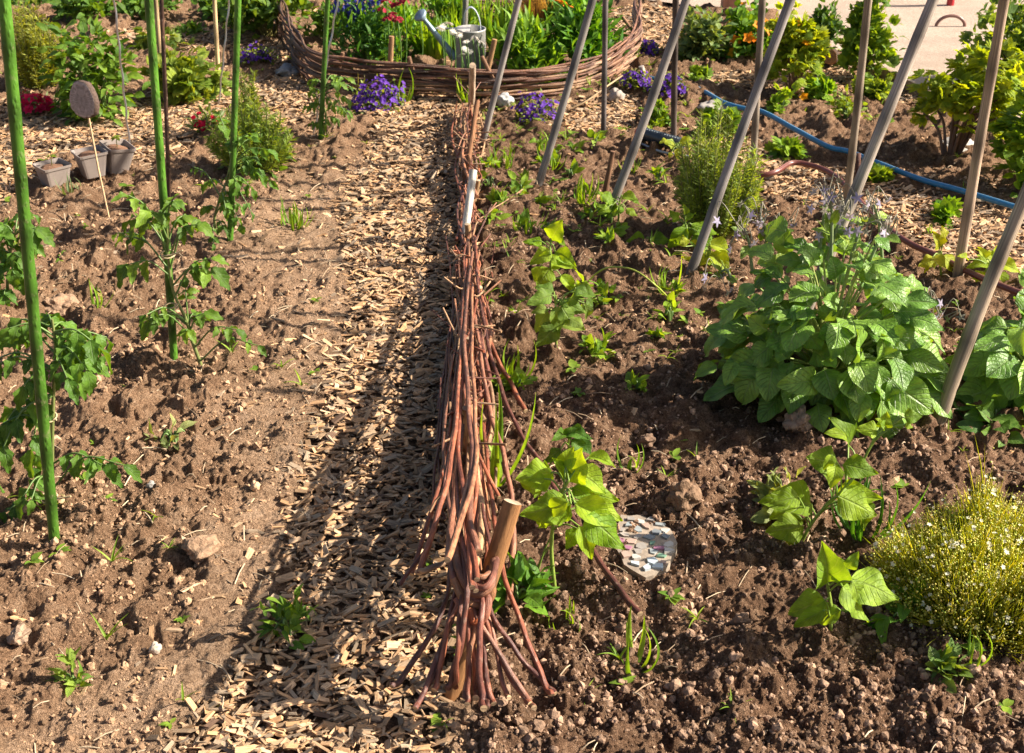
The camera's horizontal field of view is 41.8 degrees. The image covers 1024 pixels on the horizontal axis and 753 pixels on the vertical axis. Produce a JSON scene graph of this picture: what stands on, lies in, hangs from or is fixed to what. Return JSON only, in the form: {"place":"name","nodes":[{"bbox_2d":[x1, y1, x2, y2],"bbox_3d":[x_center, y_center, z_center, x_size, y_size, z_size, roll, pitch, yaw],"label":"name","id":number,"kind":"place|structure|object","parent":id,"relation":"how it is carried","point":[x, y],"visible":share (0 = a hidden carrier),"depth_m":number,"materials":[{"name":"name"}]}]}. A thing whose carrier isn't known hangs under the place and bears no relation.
{"place":"outdoors","nodes":[
{"label":"outdoors","id":0,"kind":"place"},
{"bbox_2d":[0,0,1023,752],"bbox_3d":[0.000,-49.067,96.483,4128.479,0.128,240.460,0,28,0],"label":"ground","id":1,"kind":"structure","parent":0,"point":[140,404],"depth_m":3.29,"materials":[{"name":"soil"}]},
{"bbox_2d":[0,212,54,306],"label":"tomato plant","id":2,"kind":"object","parent":1,"relation":"on","point":[14,275],"visible":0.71,"depth_m":3.90,"materials":[{"name":"green plant"}]},
{"bbox_2d":[0,0,59,541],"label":"plant stake","id":3,"kind":"object","parent":1,"relation":"on","point":[8,46],"visible":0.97,"depth_m":2.62,"materials":[{"name":"green plastic"}]},
{"bbox_2d":[0,0,66,90],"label":"herb bush","id":4,"kind":"object","parent":1,"relation":"on","point":[29,60],"visible":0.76,"depth_m":6.01,"materials":[{"name":"green plant"}]},
{"bbox_2d":[32,154,71,187],"bbox_3d":[-1.689,-0.758,4.928,0.110,0.134,0.110,-24,36,-37],"label":"plant pot","id":5,"kind":"object","parent":1,"relation":"on","point":[47,171],"visible":0.9,"depth_m":4.91,"materials":[{"name":"plastic"}]},
{"bbox_2d":[44,293,79,316],"bbox_3d":[-1.364,-0.216,4.037,0.120,0.064,0.119,0,28,0],"label":"soil lump","id":6,"kind":"object","parent":1,"relation":"on","point":[60,303],"visible":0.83,"depth_m":4.00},
{"bbox_2d":[44,646,92,697],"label":"weed","id":7,"kind":"object","parent":1,"relation":"on","point":[71,680],"visible":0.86,"depth_m":2.53,"materials":[{"name":"green plant"}]},
{"bbox_2d":[0,312,142,522],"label":"tomato plant","id":8,"kind":"object","parent":1,"relation":"on","point":[72,358],"visible":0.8,"depth_m":2.92,"materials":[{"name":"green plant"}]},
{"bbox_2d":[42,0,118,24],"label":"garden plant","id":9,"kind":"object","parent":1,"relation":"on","point":[79,10],"visible":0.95,"depth_m":7.21,"materials":[{"name":"green plant"}]},
{"bbox_2d":[70,145,107,178],"bbox_3d":[-1.568,-0.795,4.986,0.112,0.096,0.112,-18,33,-30],"label":"plant pot","id":10,"kind":"object","parent":1,"relation":"on","point":[84,157],"visible":0.94,"depth_m":4.96,"materials":[{"name":"plastic"}]},
{"bbox_2d":[69,80,109,216],"bbox_3d":[-1.448,-0.768,4.620,0.128,0.510,0.034,16,32,28],"label":"plant marker","id":11,"kind":"object","parent":1,"relation":"on","point":[84,101],"visible":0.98,"depth_m":4.52,"materials":[{"name":"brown wood"}]},
{"bbox_2d":[30,13,150,131],"bbox_3d":[-1.785,-1.274,5.667,0.495,0.492,0.477,0,28,0],"label":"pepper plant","id":12,"kind":"object","parent":1,"relation":"on","point":[79,61],"visible":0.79,"depth_m":5.63,"materials":[{"name":"green plant"}]},
{"bbox_2d":[99,135,135,173],"bbox_3d":[-1.480,-0.835,5.045,0.105,0.148,0.106,-21,35,-34],"label":"plant pot","id":13,"kind":"object","parent":1,"relation":"on","point":[120,154],"visible":0.98,"depth_m":5.03,"materials":[{"name":"plastic"}]},
{"bbox_2d":[116,0,182,20],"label":"garden plant","id":14,"kind":"object","parent":1,"relation":"on","point":[129,7],"visible":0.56,"depth_m":7.30,"materials":[{"name":"green plant"}]},
{"bbox_2d":[144,0,177,359],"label":"plant stake","id":15,"kind":"object","parent":1,"relation":"on","point":[155,93],"visible":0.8,"depth_m":3.38,"materials":[{"name":"green plastic"}]},
{"bbox_2d":[133,25,189,50],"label":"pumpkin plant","id":16,"kind":"object","parent":1,"relation":"on","point":[174,41],"visible":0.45,"depth_m":6.79,"materials":[{"name":"green plant"}]},
{"bbox_2d":[159,0,170,196],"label":"plant stake","id":17,"kind":"object","parent":1,"relation":"on","point":[164,76],"visible":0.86,"depth_m":4.63,"materials":[{"name":"brown"}]},
{"bbox_2d":[144,413,197,450],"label":"weed","id":18,"kind":"object","parent":1,"relation":"on","point":[174,437],"visible":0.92,"depth_m":3.31,"materials":[{"name":"green plant"}]},
{"bbox_2d":[134,36,231,106],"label":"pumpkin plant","id":19,"kind":"object","parent":1,"relation":"on","point":[188,80],"visible":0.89,"depth_m":5.89,"materials":[{"name":"green plant"}]},
{"bbox_2d":[111,191,266,365],"bbox_3d":[-0.865,-0.252,3.537,0.420,0.539,0.244,0,28,0],"label":"tomato plant","id":20,"kind":"object","parent":1,"relation":"on","point":[160,222],"visible":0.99,"depth_m":3.50,"materials":[{"name":"green plant"}]},
{"bbox_2d":[181,534,221,565],"bbox_3d":[-0.673,0.368,2.902,0.083,0.065,0.078,21,34,34],"label":"stone","id":21,"kind":"object","parent":1,"relation":"on","point":[199,549],"visible":0.95,"depth_m":2.88,"materials":[{"name":"stone"}]},
{"bbox_2d":[227,0,240,240],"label":"plant stake","id":22,"kind":"object","parent":1,"relation":"on","point":[235,73],"visible":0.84,"depth_m":4.27,"materials":[{"name":"green plastic"}]},
{"bbox_2d":[190,111,278,250],"bbox_3d":[-0.914,-0.645,4.421,0.299,0.438,0.189,-4,28,-7],"label":"tomato plant","id":23,"kind":"object","parent":1,"relation":"on","point":[225,207],"visible":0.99,"depth_m":4.41,"materials":[{"name":"green plant"}]},
{"bbox_2d":[238,68,263,124],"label":"herb sprig","id":24,"kind":"object","parent":1,"relation":"on","point":[251,91],"visible":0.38,"depth_m":5.38,"materials":[{"name":"green plant"}]},
{"bbox_2d":[203,90,299,173],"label":"herb bush","id":25,"kind":"object","parent":1,"relation":"on","point":[273,131],"visible":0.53,"depth_m":4.99,"materials":[{"name":"green plant"}]},
{"bbox_2d":[218,0,319,38],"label":"shrub","id":26,"kind":"object","parent":1,"relation":"on","point":[262,14],"visible":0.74,"depth_m":6.88,"materials":[{"name":"green plant"}]},
{"bbox_2d":[251,584,317,649],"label":"weed","id":27,"kind":"object","parent":1,"relation":"on","point":[293,613],"visible":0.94,"depth_m":2.66,"materials":[{"name":"green plant"}]},
{"bbox_2d":[318,0,329,139],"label":"plant stake","id":28,"kind":"object","parent":1,"relation":"on","point":[324,63],"visible":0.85,"depth_m":5.30,"materials":[{"name":"green plastic"}]},
{"bbox_2d":[297,0,351,37],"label":"garden plant","id":29,"kind":"object","parent":1,"relation":"on","point":[317,19],"visible":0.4,"depth_m":6.72,"materials":[{"name":"green plant"}]},
{"bbox_2d":[302,75,357,137],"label":"tomato plant","id":30,"kind":"object","parent":1,"relation":"on","point":[336,82],"visible":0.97,"depth_m":5.37,"materials":[{"name":"green plant"}]},
{"bbox_2d":[321,0,402,68],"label":"larkspur","id":31,"kind":"object","parent":1,"relation":"on","point":[362,27],"visible":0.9,"depth_m":6.32,"materials":[{"name":"green plant"}]},
{"bbox_2d":[347,74,406,114],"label":"bellflower clump","id":32,"kind":"object","parent":1,"relation":"on","point":[375,99],"visible":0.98,"depth_m":5.82,"materials":[{"name":"purple plant"}]},
{"bbox_2d":[376,0,409,68],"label":"sweet william","id":33,"kind":"object","parent":1,"relation":"on","point":[393,16],"visible":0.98,"depth_m":6.27,"materials":[{"name":"green plant"}]},
{"bbox_2d":[367,0,430,61],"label":"sweet william","id":34,"kind":"object","parent":1,"relation":"on","point":[409,16],"visible":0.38,"depth_m":6.46,"materials":[{"name":"green plant"}]},
{"bbox_2d":[407,8,460,60],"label":"iris leaves","id":35,"kind":"object","parent":1,"relation":"on","point":[432,47],"visible":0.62,"depth_m":6.49,"materials":[{"name":"green plant"}]},
{"bbox_2d":[408,0,482,25],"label":"perennial","id":36,"kind":"object","parent":1,"relation":"on","point":[438,4],"visible":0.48,"depth_m":7.10,"materials":[{"name":"green plant"}]},
{"bbox_2d":[414,6,485,68],"bbox_3d":[-0.290,-1.595,6.307,0.336,0.290,0.146,0,28,0],"label":"watering can","id":37,"kind":"object","parent":1,"relation":"on","point":[469,31],"visible":0.82,"depth_m":6.28,"materials":[{"name":"metal"}]},
{"bbox_2d":[274,0,642,109],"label":"wattle border","id":38,"kind":"object","parent":1,"relation":"on","point":[300,51],"visible":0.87,"depth_m":5.99,"materials":[{"name":"wicker"}]},
{"bbox_2d":[437,22,485,90],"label":"daisy clump","id":39,"kind":"object","parent":1,"relation":"on","point":[441,27],"visible":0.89,"depth_m":6.07,"materials":[{"name":"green plant"}]},
{"bbox_2d":[479,0,521,145],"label":"bean pole","id":40,"kind":"object","parent":1,"relation":"on","point":[503,58],"visible":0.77,"depth_m":5.29,"materials":[{"name":"wood"}]},
{"bbox_2d":[478,0,531,54],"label":"iris leaves","id":41,"kind":"object","parent":1,"relation":"on","point":[500,15],"visible":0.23,"depth_m":6.53,"materials":[{"name":"green plant"}]},
{"bbox_2d":[480,385,535,486],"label":"grass tuft","id":42,"kind":"object","parent":1,"relation":"on","point":[496,457],"visible":0.66,"depth_m":3.12,"materials":[{"name":"green plant"}]},
{"bbox_2d":[0,43,1016,732],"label":"tiny weeds","id":43,"kind":"object","parent":1,"relation":"on","point":[674,599],"visible":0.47,"depth_m":3.67,"materials":[{"name":"green plant"}]},
{"bbox_2d":[0,0,1023,752],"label":"wood chip mulch","id":44,"kind":"object","parent":1,"relation":"on","point":[364,720],"visible":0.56,"depth_m":3.52,"materials":[{"name":"wood"}]},
{"bbox_2d":[20,88,60,116],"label":"carnation plant","id":45,"kind":"object","parent":44,"relation":"on","point":[30,102],"visible":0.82,"depth_m":5.74,"materials":[{"name":"red plant"}]},
{"bbox_2d":[184,103,224,132],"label":"carnation plant","id":46,"kind":"object","parent":44,"relation":"on","point":[202,123],"visible":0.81,"depth_m":5.47,"materials":[{"name":"green plant"}]},
{"bbox_2d":[755,160,1020,294],"bbox_3d":[1.359,-0.489,4.471,0.251,0.034,1.580,-14,31,-25],"label":"garden hose","id":47,"kind":"object","parent":44,"relation":"on","point":[930,252],"visible":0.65,"depth_m":4.40,"materials":[{"name":"rubber"}]},
{"bbox_2d":[2,155,1023,752],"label":"straw litter","id":48,"kind":"object","parent":1,"relation":"on","point":[410,469],"visible":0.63,"depth_m":3.28,"materials":[{"name":"brown plant"}]},
{"bbox_2d":[389,62,642,711],"bbox_3d":[0.003,-0.399,4.079,0.515,0.400,3.972,0,28,0],"label":"wattle fence","id":49,"kind":"object","parent":1,"relation":"on","point":[465,467],"visible":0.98,"depth_m":2.77,"materials":[{"name":"brown plant"}]},
{"bbox_2d":[480,3,567,69],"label":"perennial","id":50,"kind":"object","parent":1,"relation":"on","point":[529,46],"visible":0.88,"depth_m":6.15,"materials":[{"name":"green plant"}]},
{"bbox_2d":[492,550,559,616],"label":"weed","id":51,"kind":"object","parent":1,"relation":"on","point":[529,575],"visible":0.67,"depth_m":2.73,"materials":[{"name":"green plant"}]},
{"bbox_2d":[510,88,561,125],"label":"bellflower clump","id":52,"kind":"object","parent":1,"relation":"on","point":[531,110],"visible":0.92,"depth_m":5.67,"materials":[{"name":"purple plant"}]},
{"bbox_2d":[523,220,576,292],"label":"bean plant","id":53,"kind":"object","parent":1,"relation":"on","point":[561,257],"visible":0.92,"depth_m":4.04,"materials":[{"name":"green plant"}]},
{"bbox_2d":[526,282,595,347],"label":"bean plant","id":54,"kind":"object","parent":1,"relation":"on","point":[552,324],"visible":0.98,"depth_m":3.64,"materials":[{"name":"green plant"}]},
{"bbox_2d":[535,0,596,185],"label":"bean pole","id":55,"kind":"object","parent":1,"relation":"on","point":[570,78],"visible":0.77,"depth_m":4.81,"materials":[{"name":"wood"}]},
{"bbox_2d":[545,423,592,465],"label":"bean plant","id":56,"kind":"object","parent":1,"relation":"on","point":[580,435],"visible":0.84,"depth_m":3.18,"materials":[{"name":"green plant"}]},
{"bbox_2d":[515,446,625,586],"bbox_3d":[0.111,0.327,2.710,0.229,0.366,0.235,0,28,0],"label":"bean plant","id":57,"kind":"object","parent":1,"relation":"on","point":[597,513],"visible":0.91,"depth_m":2.68,"materials":[{"name":"green plant"}]},
{"bbox_2d":[540,0,631,70],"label":"perennial","id":58,"kind":"object","parent":1,"relation":"on","point":[569,21],"visible":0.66,"depth_m":6.22,"materials":[{"name":"green plant"}]},
{"bbox_2d":[601,0,607,130],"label":"bean pole","id":59,"kind":"object","parent":1,"relation":"on","point":[604,62],"visible":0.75,"depth_m":5.36,"materials":[{"name":"wood"}]},
{"bbox_2d":[597,190,638,220],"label":"bean plant","id":60,"kind":"object","parent":1,"relation":"on","point":[627,195],"visible":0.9,"depth_m":4.60,"materials":[{"name":"green plant"}]},
{"bbox_2d":[614,68,650,88],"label":"bellflower clump","id":61,"kind":"object","parent":1,"relation":"on","point":[632,78],"visible":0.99,"depth_m":6.01,"materials":[{"name":"purple plant"}]},
{"bbox_2d":[625,608,659,674],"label":"grass tuft","id":62,"kind":"object","parent":1,"relation":"on","point":[629,639],"visible":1,"depth_m":2.59,"materials":[{"name":"green plant"}]},
{"bbox_2d":[617,515,676,580],"bbox_3d":[0.291,0.380,2.910,0.135,0.046,0.236,0,28,0],"label":"mosaic slab","id":63,"kind":"object","parent":1,"relation":"on","point":[650,553],"depth_m":2.89,"materials":[{"name":"stone"}]},
{"bbox_2d":[612,0,689,204],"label":"bean pole","id":64,"kind":"object","parent":1,"relation":"on","point":[632,152],"visible":0.78,"depth_m":4.56,"materials":[{"name":"wood"}]},
{"bbox_2d":[671,0,678,135],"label":"bean pole","id":65,"kind":"object","parent":1,"relation":"on","point":[674,57],"visible":0.62,"depth_m":5.15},
{"bbox_2d":[665,478,701,510],"bbox_3d":[0.386,0.264,3.009,0.084,0.081,0.078,0,28,0],"label":"soil lump","id":66,"kind":"object","parent":1,"relation":"on","point":[685,494],"visible":1,"depth_m":2.99,"materials":[{"name":"soil"}]},
{"bbox_2d":[667,204,718,252],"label":"bean plant","id":67,"kind":"object","parent":1,"relation":"on","point":[685,230],"visible":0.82,"depth_m":4.38,"materials":[{"name":"green plant"}]},
{"bbox_2d":[679,235,731,272],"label":"bean plant","id":68,"kind":"object","parent":1,"relation":"on","point":[719,245],"visible":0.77,"depth_m":4.22,"materials":[{"name":"green plant"}]},
{"bbox_2d":[678,4,738,61],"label":"leafy plant","id":69,"kind":"object","parent":1,"relation":"on","point":[702,37],"visible":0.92,"depth_m":6.45,"materials":[{"name":"green plant"}]},
{"bbox_2d":[691,98,742,137],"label":"strawberry plant","id":70,"kind":"object","parent":1,"relation":"on","point":[734,113],"visible":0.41,"depth_m":5.47,"materials":[{"name":"green plant"}]},
{"bbox_2d":[671,97,768,239],"bbox_3d":[0.684,-0.686,4.429,0.326,0.488,0.289,0,28,0],"label":"rosemary bush","id":71,"kind":"object","parent":1,"relation":"on","point":[696,193],"visible":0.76,"depth_m":4.41,"materials":[{"name":"green plant"}]},
{"bbox_2d":[686,0,795,273],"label":"bean pole","id":72,"kind":"object","parent":1,"relation":"on","point":[739,137],"visible":0.86,"depth_m":4.09,"materials":[{"name":"wood"}]},
{"bbox_2d":[714,0,772,58],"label":"nasturtium plant","id":73,"kind":"object","parent":1,"relation":"on","point":[744,39],"visible":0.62,"depth_m":6.50,"materials":[{"name":"green plant"}]},
{"bbox_2d":[750,0,765,177],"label":"bean pole","id":74,"kind":"object","parent":1,"relation":"on","point":[758,59],"visible":0.54,"depth_m":4.75,"materials":[{"name":"wood"}]},
{"bbox_2d":[747,466,810,523],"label":"weed","id":75,"kind":"object","parent":1,"relation":"on","point":[763,514],"visible":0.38,"depth_m":3.02,"materials":[{"name":"green plant"}]},
{"bbox_2d":[766,81,800,113],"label":"strawberry plant","id":76,"kind":"object","parent":1,"relation":"on","point":[783,96],"visible":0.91,"depth_m":5.76,"materials":[{"name":"green plant"}]},
{"bbox_2d":[763,135,810,163],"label":"strawberry plant","id":77,"kind":"object","parent":1,"relation":"on","point":[785,147],"visible":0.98,"depth_m":5.24,"materials":[{"name":"green plant"}]},
{"bbox_2d":[763,1,830,100],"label":"currant bush","id":78,"kind":"object","parent":1,"relation":"on","point":[801,51],"visible":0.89,"depth_m":5.92,"materials":[{"name":"green plant"}]},
{"bbox_2d":[782,404,813,433],"bbox_3d":[0.716,0.112,3.346,0.080,0.075,0.072,0,28,0],"label":"soil lump","id":79,"kind":"object","parent":1,"relation":"on","point":[796,421],"visible":0.98,"depth_m":3.33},
{"bbox_2d":[803,74,837,101],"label":"strawberry plant","id":80,"kind":"object","parent":1,"relation":"on","point":[822,87],"visible":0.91,"depth_m":5.96,"materials":[{"name":"green plant"}]},
{"bbox_2d":[809,0,846,49],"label":"dark shrub","id":81,"kind":"object","parent":1,"relation":"on","point":[824,18],"visible":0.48,"depth_m":6.62,"materials":[{"name":"green plant"}]},
{"bbox_2d":[693,169,964,439],"bbox_3d":[0.813,-0.204,3.405,0.698,0.664,0.560,0,28,0],"label":"borage plant","id":82,"kind":"object","parent":1,"relation":"on","point":[897,367],"visible":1,"depth_m":3.34,"materials":[{"name":"green plant"}]},
{"bbox_2d":[650,76,1014,208],"bbox_3d":[1.279,-0.931,5.319,0.142,0.022,2.475,-17,32,-29],"label":"garden hose","id":83,"kind":"object","parent":1,"relation":"on","point":[918,178],"visible":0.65,"depth_m":5.09,"materials":[{"name":"rubber"}]},
{"bbox_2d":[758,408,921,544],"bbox_3d":[0.677,0.233,2.848,0.329,0.376,0.187,-5,28,-10],"label":"bean plant","id":84,"kind":"object","parent":1,"relation":"on","point":[788,503],"visible":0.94,"depth_m":2.81,"materials":[{"name":"green plant"}]},
{"bbox_2d":[788,541,899,630],"bbox_3d":[0.624,0.426,2.563,0.177,0.266,0.149,-15,31,-26],"label":"bean plant","id":85,"kind":"object","parent":1,"relation":"on","point":[811,606],"visible":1,"depth_m":2.54,"materials":[{"name":"green plant"}]},
{"bbox_2d":[824,84,870,119],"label":"garden plant","id":86,"kind":"object","parent":1,"relation":"on","point":[841,103],"visible":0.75,"depth_m":5.68,"materials":[{"name":"green plant"}]},
{"bbox_2d":[842,0,871,204],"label":"bean pole","id":87,"kind":"object","parent":1,"relation":"on","point":[860,76],"visible":0.75,"depth_m":4.40,"materials":[{"name":"wood"}]},
{"bbox_2d":[833,0,908,79],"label":"tall shrub","id":88,"kind":"object","parent":1,"relation":"on","point":[879,48],"visible":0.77,"depth_m":6.18,"materials":[{"name":"green plant"}]},
{"bbox_2d":[850,73,894,103],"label":"garden plant","id":89,"kind":"object","parent":1,"relation":"on","point":[877,88],"visible":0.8,"depth_m":5.93,"materials":[{"name":"green plant"}]},
{"bbox_2d":[810,0,938,309],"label":"bean pole","id":90,"kind":"object","parent":1,"relation":"on","point":[890,105],"visible":0.53,"depth_m":3.56,"materials":[{"name":"wood"}]},
{"bbox_2d":[830,477,929,541],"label":"grass tuft","id":91,"kind":"object","parent":1,"relation":"on","point":[857,527],"visible":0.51,"depth_m":2.88,"materials":[{"name":"green plant"}]},
{"bbox_2d":[861,566,959,643],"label":"weed","id":92,"kind":"object","parent":1,"relation":"on","point":[880,625],"visible":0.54,"depth_m":2.64,"materials":[{"name":"green plant"}]},
{"bbox_2d":[918,226,954,275],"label":"bean plant","id":93,"kind":"object","parent":1,"relation":"on","point":[940,259],"visible":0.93,"depth_m":4.19,"materials":[{"name":"green plant"}]},
{"bbox_2d":[863,434,1023,665],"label":"flower mound","id":94,"kind":"object","parent":1,"relation":"on","point":[972,569],"visible":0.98,"depth_m":2.63,"materials":[{"name":"yellow plant"}]},
{"bbox_2d":[930,195,963,228],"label":"strawberry plant","id":95,"kind":"object","parent":1,"relation":"on","point":[945,208],"visible":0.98,"depth_m":4.63,"materials":[{"name":"green plant"}]},
{"bbox_2d":[925,637,982,693],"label":"weed","id":96,"kind":"object","parent":1,"relation":"on","point":[943,661],"visible":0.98,"depth_m":2.52,"materials":[{"name":"green plant"}]},
{"bbox_2d":[906,32,1023,154],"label":"currant bush","id":97,"kind":"object","parent":1,"relation":"on","point":[959,98],"visible":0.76,"depth_m":5.13,"materials":[{"name":"green plant"}]},
{"bbox_2d":[932,183,1023,424],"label":"bean pole","id":98,"kind":"object","parent":1,"relation":"on","point":[965,345],"visible":0.8,"depth_m":3.30,"materials":[{"name":"wood"}]},
{"bbox_2d":[952,0,1009,277],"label":"bean pole","id":99,"kind":"object","parent":1,"relation":"on","point":[980,135],"visible":0.84,"depth_m":3.90,"materials":[{"name":"wood"}]},
{"bbox_2d":[944,267,1023,412],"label":"borage plant","id":100,"kind":"object","parent":1,"relation":"on","point":[995,364],"visible":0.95,"depth_m":3.42,"materials":[{"name":"green plant"}]},
{"bbox_2d":[957,247,1019,281],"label":"bean plant","id":101,"kind":"object","parent":1,"relation":"on","point":[981,261],"visible":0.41,"depth_m":4.14,"materials":[{"name":"green plant"}]},
{"bbox_2d":[953,393,1023,446],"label":"garden plant","id":102,"kind":"object","parent":1,"relation":"on","point":[991,409],"visible":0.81,"depth_m":3.37,"materials":[{"name":"green plant"}]},
{"bbox_2d":[958,0,1023,83],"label":"leafy shrub","id":103,"kind":"object","parent":1,"relation":"on","point":[1014,29],"visible":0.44,"depth_m":6.04,"materials":[{"name":"green plant"}]},
{"bbox_2d":[987,61,1023,197],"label":"currant bush","id":104,"kind":"object","parent":1,"relation":"on","point":[1013,145],"visible":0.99,"depth_m":4.83,"materials":[{"name":"green plant"}]},
{"bbox_2d":[653,0,1023,117],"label":"gravel path","id":105,"kind":"structure","parent":0,"point":[940,44],"depth_m":7.24,"materials":[{"name":"gravel"}]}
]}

